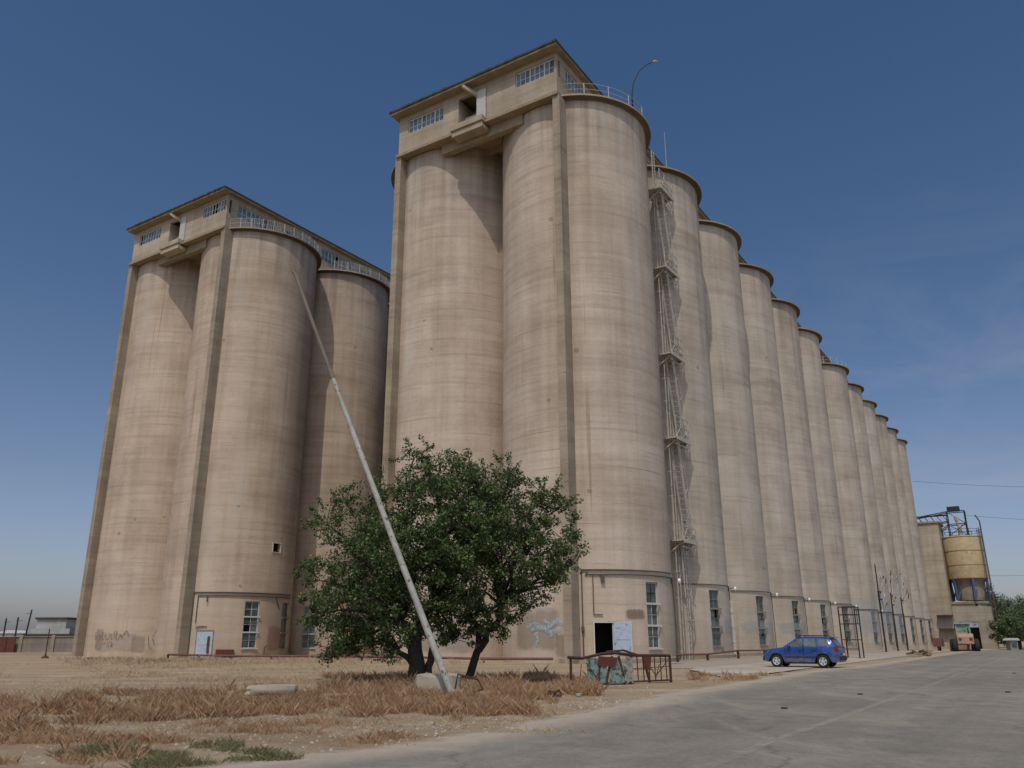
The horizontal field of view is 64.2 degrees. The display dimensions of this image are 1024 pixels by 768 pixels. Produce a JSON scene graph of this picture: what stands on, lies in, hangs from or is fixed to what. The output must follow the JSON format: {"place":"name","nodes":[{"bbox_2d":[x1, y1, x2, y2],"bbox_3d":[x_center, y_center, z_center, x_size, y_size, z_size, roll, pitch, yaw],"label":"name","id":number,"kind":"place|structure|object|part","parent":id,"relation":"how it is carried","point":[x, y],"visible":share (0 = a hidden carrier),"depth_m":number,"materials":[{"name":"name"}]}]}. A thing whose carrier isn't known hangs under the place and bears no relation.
{"place":"outdoors","nodes":[
{"label":"outdoors","id":0,"kind":"place"},
{"bbox_2d":[0,652,71,653],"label":"pavement","id":1,"kind":"structure","parent":0,"point":[41,653],"depth_m":98.01,"materials":[{"name":"concrete"}]},
{"bbox_2d":[0,640,1023,767],"bbox_3d":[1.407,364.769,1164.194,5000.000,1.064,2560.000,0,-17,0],"label":"ground","id":2,"kind":"structure","parent":0,"point":[28,671],"depth_m":28.29,"materials":[{"name":"soil"}]},
{"bbox_2d":[2,618,6,636],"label":"thin pole","id":3,"kind":"object","parent":2,"relation":"on","point":[4,627],"visible":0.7,"depth_m":139.02,"materials":[{"name":"black metal"}]},
{"bbox_2d":[0,630,25,636],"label":"shed","id":4,"kind":"structure","parent":2,"relation":"on","point":[11,632],"depth_m":220.04,"materials":[{"name":"white metal"}]},
{"bbox_2d":[14,617,22,635],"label":"thin pole","id":5,"kind":"object","parent":2,"relation":"on","point":[17,620],"visible":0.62,"depth_m":139.11,"materials":[{"name":"black metal"}]},
{"bbox_2d":[25,610,32,635],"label":"thin pole","id":6,"kind":"object","parent":2,"relation":"on","point":[30,613],"visible":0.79,"depth_m":139.25,"materials":[{"name":"black metal"}]},
{"bbox_2d":[4,635,73,652],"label":"boundary wall","id":7,"kind":"structure","parent":2,"relation":"on","point":[26,644],"depth_m":104.61,"materials":[{"name":"concrete"}]},
{"bbox_2d":[0,637,15,652],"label":"yard gate","id":8,"kind":"structure","parent":7,"relation":"attached to","point":[7,644],"depth_m":103.87,"materials":[{"name":"red metal"}]},
{"bbox_2d":[41,629,49,657],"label":"marker post","id":9,"kind":"object","parent":2,"relation":"on","point":[45,656],"visible":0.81,"depth_m":76.09,"materials":[{"name":"metal"}]},
{"bbox_2d":[21,617,76,635],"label":"industrial building","id":10,"kind":"structure","parent":2,"relation":"on","point":[61,626],"depth_m":192.83,"materials":[{"name":"metal"}]},
{"bbox_2d":[44,654,305,767],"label":"green weeds","id":11,"kind":"object","parent":2,"relation":"on","point":[162,759],"visible":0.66,"depth_m":11.39,"materials":[{"name":"green plant"}]},
{"bbox_2d":[71,185,390,657],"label":"silo block","id":12,"kind":"structure","parent":2,"relation":"on","point":[229,453],"depth_m":86.69,"materials":[{"name":"concrete"}]},
{"bbox_2d":[140,228,160,245],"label":"window","id":13,"kind":"structure","parent":12,"relation":"in","point":[153,235],"depth_m":95.76,"materials":[{"name":"grey glass"}]},
{"bbox_2d":[176,216,186,240],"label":"door","id":14,"kind":"structure","parent":12,"relation":"in","point":[183,224],"depth_m":92.13,"materials":[{"name":"white paint"}]},
{"bbox_2d":[204,199,225,217],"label":"window","id":15,"kind":"structure","parent":12,"relation":"in","point":[209,210],"depth_m":89.86,"materials":[{"name":"grey glass"}]},
{"bbox_2d":[238,205,275,229],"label":"window","id":16,"kind":"structure","parent":12,"relation":"in","point":[243,213],"depth_m":91.43,"materials":[{"name":"grey glass"}]},
{"bbox_2d":[283,229,315,246],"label":"window","id":17,"kind":"structure","parent":12,"relation":"in","point":[295,235],"depth_m":97.11,"materials":[{"name":"glass"}]},
{"bbox_2d":[321,248,351,270],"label":"window","id":18,"kind":"structure","parent":12,"relation":"in","point":[327,256],"depth_m":101.43,"materials":[{"name":"glass"}]},
{"bbox_2d":[357,267,384,282],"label":"window","id":19,"kind":"structure","parent":12,"relation":"in","point":[363,271],"depth_m":106.65,"materials":[{"name":"grey glass"}]},
{"bbox_2d":[245,684,297,694],"bbox_3d":[-6.686,8.483,22.700,1.378,0.257,0.916,1,-17,-3],"label":"concrete slab","id":20,"kind":"object","parent":2,"relation":"on","point":[280,688],"depth_m":22.35,"materials":[{"name":"beige concrete"}]},
{"bbox_2d":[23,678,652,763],"bbox_3d":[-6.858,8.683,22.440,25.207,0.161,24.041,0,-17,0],"label":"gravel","id":21,"kind":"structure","parent":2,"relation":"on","point":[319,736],"depth_m":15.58,"materials":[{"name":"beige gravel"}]},
{"bbox_2d":[546,689,562,696],"bbox_3d":[1.187,8.838,23.347,0.518,0.219,0.247,0,-17,0],"label":"scrap piece","id":22,"kind":"object","parent":21,"relation":"on","point":[550,692],"visible":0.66,"depth_m":23.29,"materials":[{"name":"metal"}]},
{"bbox_2d":[166,654,552,662],"bbox_3d":[-14.224,21.319,63.276,40.113,0.630,0.379,-11,-20,31],"label":"pipe","id":23,"kind":"object","parent":2,"relation":"on","point":[469,658],"visible":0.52,"depth_m":61.32,"materials":[{"name":"metal"}]},
{"bbox_2d":[292,271,482,692],"bbox_3d":[-4.071,2.535,25.128,6.527,13.370,0.304,-2,-17,4],"label":"leaning pole","id":24,"kind":"object","parent":2,"relation":"on","point":[424,621],"visible":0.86,"depth_m":24.49,"materials":[{"name":"metal"}]},
{"bbox_2d":[0,663,782,766],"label":"dry grass","id":25,"kind":"structure","parent":2,"relation":"on","point":[164,704],"depth_m":18.23,"materials":[{"name":"brown plant"}]},
{"bbox_2d":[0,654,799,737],"bbox_3d":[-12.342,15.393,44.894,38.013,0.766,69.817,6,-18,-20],"label":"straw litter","id":26,"kind":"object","parent":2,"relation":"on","point":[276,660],"visible":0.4,"depth_m":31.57,"materials":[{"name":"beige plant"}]},
{"bbox_2d":[425,721,434,725],"bbox_3d":[-1.573,6.532,15.668,0.203,0.106,0.149,1,-17,-5],"label":"stone","id":27,"kind":"object","parent":26,"relation":"on","point":[431,723],"visible":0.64,"depth_m":15.61,"materials":[{"name":"stone"}]},
{"bbox_2d":[414,673,462,691],"bbox_3d":[-2.169,8.817,23.762,1.445,0.801,0.908,-2,-17,6],"label":"concrete footing","id":28,"kind":"object","parent":2,"relation":"on","point":[431,680],"visible":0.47,"depth_m":23.46,"materials":[{"name":"beige concrete"}]},
{"bbox_2d":[291,433,590,679],"bbox_3d":[-2.752,6.677,31.484,11.674,9.558,7.210,0,-17,0],"label":"tree","id":29,"kind":"object","parent":2,"relation":"on","point":[479,536],"visible":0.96,"depth_m":30.51,"materials":[{"name":"green plant"}]},
{"bbox_2d":[374,38,857,663],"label":"silo block","id":30,"kind":"structure","parent":2,"relation":"on","point":[526,320],"depth_m":67.89,"materials":[{"name":"concrete"}]},
{"bbox_2d":[409,107,442,132],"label":"window","id":31,"kind":"structure","parent":30,"relation":"in","point":[432,117],"depth_m":74.46,"materials":[{"name":"glass"}]},
{"bbox_2d":[465,88,485,119],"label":"door","id":32,"kind":"structure","parent":30,"relation":"in","point":[481,98],"depth_m":70.86,"materials":[{"name":"white paint"}]},
{"bbox_2d":[516,58,553,87],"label":"window","id":33,"kind":"structure","parent":30,"relation":"in","point":[543,69],"depth_m":68.48,"materials":[{"name":"glass"}]},
{"bbox_2d":[565,70,583,92],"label":"window","id":34,"kind":"structure","parent":30,"relation":"in","point":[575,88],"depth_m":69.68,"materials":[{"name":"grey glass"}]},
{"bbox_2d":[631,60,657,105],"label":"deck lamp","id":35,"kind":"object","parent":30,"relation":"on","point":[655,61],"visible":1,"depth_m":70.12,"materials":[{"name":"black metal"}]},
{"bbox_2d":[648,150,698,659],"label":"ladder tower","id":36,"kind":"structure","parent":30,"relation":"attached to","point":[660,194],"depth_m":69.12,"materials":[{"name":"metal"}]},
{"bbox_2d":[670,578,680,583],"bbox_3d":[11.930,14.351,59.471,0.755,0.380,0.270,-6,-18,19],"label":"wall lamp","id":37,"kind":"object","parent":30,"relation":"attached to","point":[679,580],"visible":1,"depth_m":59.41,"materials":[{"name":"metal"}]},
{"bbox_2d":[567,649,671,684],"bbox_3d":[4.032,10.414,30.026,4.781,1.255,0.179,10,-20,-30],"label":"rusty railing","id":38,"kind":"object","parent":2,"relation":"on","point":[618,673],"visible":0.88,"depth_m":29.90,"materials":[{"name":"metal"}]},
{"bbox_2d":[607,649,949,669],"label":"gravel strip","id":39,"kind":"object","parent":2,"relation":"on","point":[704,663],"visible":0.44,"depth_m":56.40,"materials":[{"name":"beige gravel"}]},
{"bbox_2d":[676,649,767,661],"bbox_3d":[20.013,22.411,67.635,0.663,0.885,31.116,-11,-21,32],"label":"pipe","id":40,"kind":"object","parent":39,"relation":"on","point":[707,656],"visible":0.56,"depth_m":60.27,"materials":[{"name":"metal"}]},
{"bbox_2d":[820,349,935,649],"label":"silo block","id":41,"kind":"structure","parent":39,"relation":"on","point":[879,524],"depth_m":140.22,"materials":[{"name":"grey concrete"}]},
{"bbox_2d":[917,521,954,648],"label":"service tower","id":42,"kind":"structure","parent":2,"relation":"on","point":[936,574],"depth_m":185.62,"materials":[{"name":"concrete"}]},
{"bbox_2d":[917,506,1000,644],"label":"hopper tank","id":43,"kind":"object","parent":2,"relation":"on","point":[967,567],"visible":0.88,"depth_m":185.25,"materials":[{"name":"beige metal"}]},
{"bbox_2d":[951,601,999,648],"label":"loading portal","id":44,"kind":"object","parent":2,"relation":"on","point":[972,611],"visible":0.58,"depth_m":181.88,"materials":[{"name":"grey concrete"}]},
{"bbox_2d":[971,583,1007,625],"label":"tree","id":45,"kind":"object","parent":2,"relation":"on","point":[998,603],"visible":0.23,"depth_m":196.54,"materials":[{"name":"green plant"}]},
{"bbox_2d":[982,597,1015,647],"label":"tree","id":46,"kind":"object","parent":2,"relation":"on","point":[1004,604],"visible":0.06,"depth_m":200.92,"materials":[{"name":"green plant"}]},
{"bbox_2d":[986,615,1023,645],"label":"tree","id":47,"kind":"object","parent":2,"relation":"on","point":[1005,627],"visible":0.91,"depth_m":161.89,"materials":[{"name":"green plant"}]},
{"bbox_2d":[995,609,1023,648],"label":"tree","id":48,"kind":"object","parent":2,"relation":"on","point":[1021,619],"visible":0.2,"depth_m":168.01,"materials":[{"name":"green plant"}]},
{"bbox_2d":[1003,638,1018,649],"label":"guard booth","id":49,"kind":"object","parent":2,"relation":"on","point":[1011,643],"visible":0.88,"depth_m":109.05,"materials":[{"name":"white paint"}]},
{"bbox_2d":[999,599,1023,644],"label":"tree","id":50,"kind":"object","parent":2,"relation":"on","point":[1020,604],"visible":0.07,"depth_m":204.04,"materials":[{"name":"green plant"}]},
{"bbox_2d":[1006,603,1023,625],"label":"tree","id":51,"kind":"object","parent":2,"relation":"on","point":[1017,609],"visible":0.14,"depth_m":174.45,"materials":[{"name":"green plant"}]},
{"bbox_2d":[1013,594,1023,605],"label":"tree","id":52,"kind":"object","parent":2,"relation":"on","point":[1021,598],"visible":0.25,"depth_m":206.22,"materials":[{"name":"green plant"}]},
{"bbox_2d":[0,0,1023,630],"label":"sky","id":53,"kind":"structure","parent":0,"point":[867,156],"materials":[{"name":"blue"}]},
{"bbox_2d":[186,646,1023,767],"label":"road","id":54,"kind":"structure","parent":0,"point":[949,710],"depth_m":14.45,"materials":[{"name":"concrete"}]},
{"bbox_2d":[690,649,999,676],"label":"pavement","id":55,"kind":"structure","parent":0,"point":[746,669],"depth_m":46.52,"materials":[{"name":"concrete"}]},
{"bbox_2d":[763,635,846,667],"bbox_3d":[16.311,14.929,45.658,4.283,1.704,2.054,-12,-21,32],"label":"parked car","id":56,"kind":"object","parent":55,"relation":"on","point":[823,651],"visible":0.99,"depth_m":44.86,"materials":[{"name":"blue metal"}]},
{"bbox_3d":[15.698,14.358,45.340,0.802,0.417,0.141,-12,-21,32],"label":"window","id":57,"kind":"part","parent":56,"relation":"part of","materials":[{"name":"grey glass"}]},
{"bbox_3d":[16.364,14.218,44.915,0.649,0.427,0.143,-12,-21,32],"label":"window","id":58,"kind":"part","parent":56,"relation":"part of","materials":[{"name":"grey glass"}]},
{"bbox_3d":[16.981,14.092,44.518,0.688,0.407,0.137,-12,-21,32],"label":"window","id":59,"kind":"part","parent":56,"relation":"part of","materials":[{"name":"grey glass"}]},
{"bbox_3d":[17.818,14.174,44.825,0.267,0.388,1.299,-12,-21,32],"label":"rear window","id":60,"kind":"part","parent":56,"relation":"part of","materials":[{"name":"grey glass"}]},
{"bbox_2d":[837,606,864,657],"bbox_3d":[26.953,19.743,64.949,1.290,3.930,1.690,-11,-20,31],"label":"lattice frame","id":61,"kind":"object","parent":55,"relation":"on","point":[855,623],"visible":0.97,"depth_m":64.88,"materials":[{"name":"black metal"}]},
{"bbox_2d":[874,564,887,651],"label":"utility pole","id":62,"kind":"object","parent":55,"relation":"on","point":[878,591],"visible":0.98,"depth_m":90.76,"materials":[{"name":"metal"}]},
{"bbox_2d":[890,571,899,650],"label":"utility pole","id":63,"kind":"object","parent":55,"relation":"on","point":[892,595],"visible":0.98,"depth_m":95.69,"materials":[{"name":"metal"}]},
{"bbox_2d":[899,573,908,650],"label":"utility pole","id":64,"kind":"object","parent":55,"relation":"on","point":[901,600],"visible":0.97,"depth_m":101.46,"materials":[{"name":"metal"}]},
{"bbox_2d":[932,638,944,650],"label":"steel bin","id":65,"kind":"object","parent":55,"relation":"on","point":[938,643],"visible":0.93,"depth_m":98.92,"materials":[{"name":"metal"}]},
{"bbox_2d":[949,623,980,651],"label":"wheel loader","id":66,"kind":"object","parent":55,"relation":"on","point":[964,640],"visible":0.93,"depth_m":94.22,"materials":[{"name":"orange metal"}]},
{"bbox_2d":[906,649,932,655],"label":"timber pile","id":67,"kind":"object","parent":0,"point":[926,653],"visible":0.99,"depth_m":69.52,"materials":[{"name":"brown wood"}]}
]}

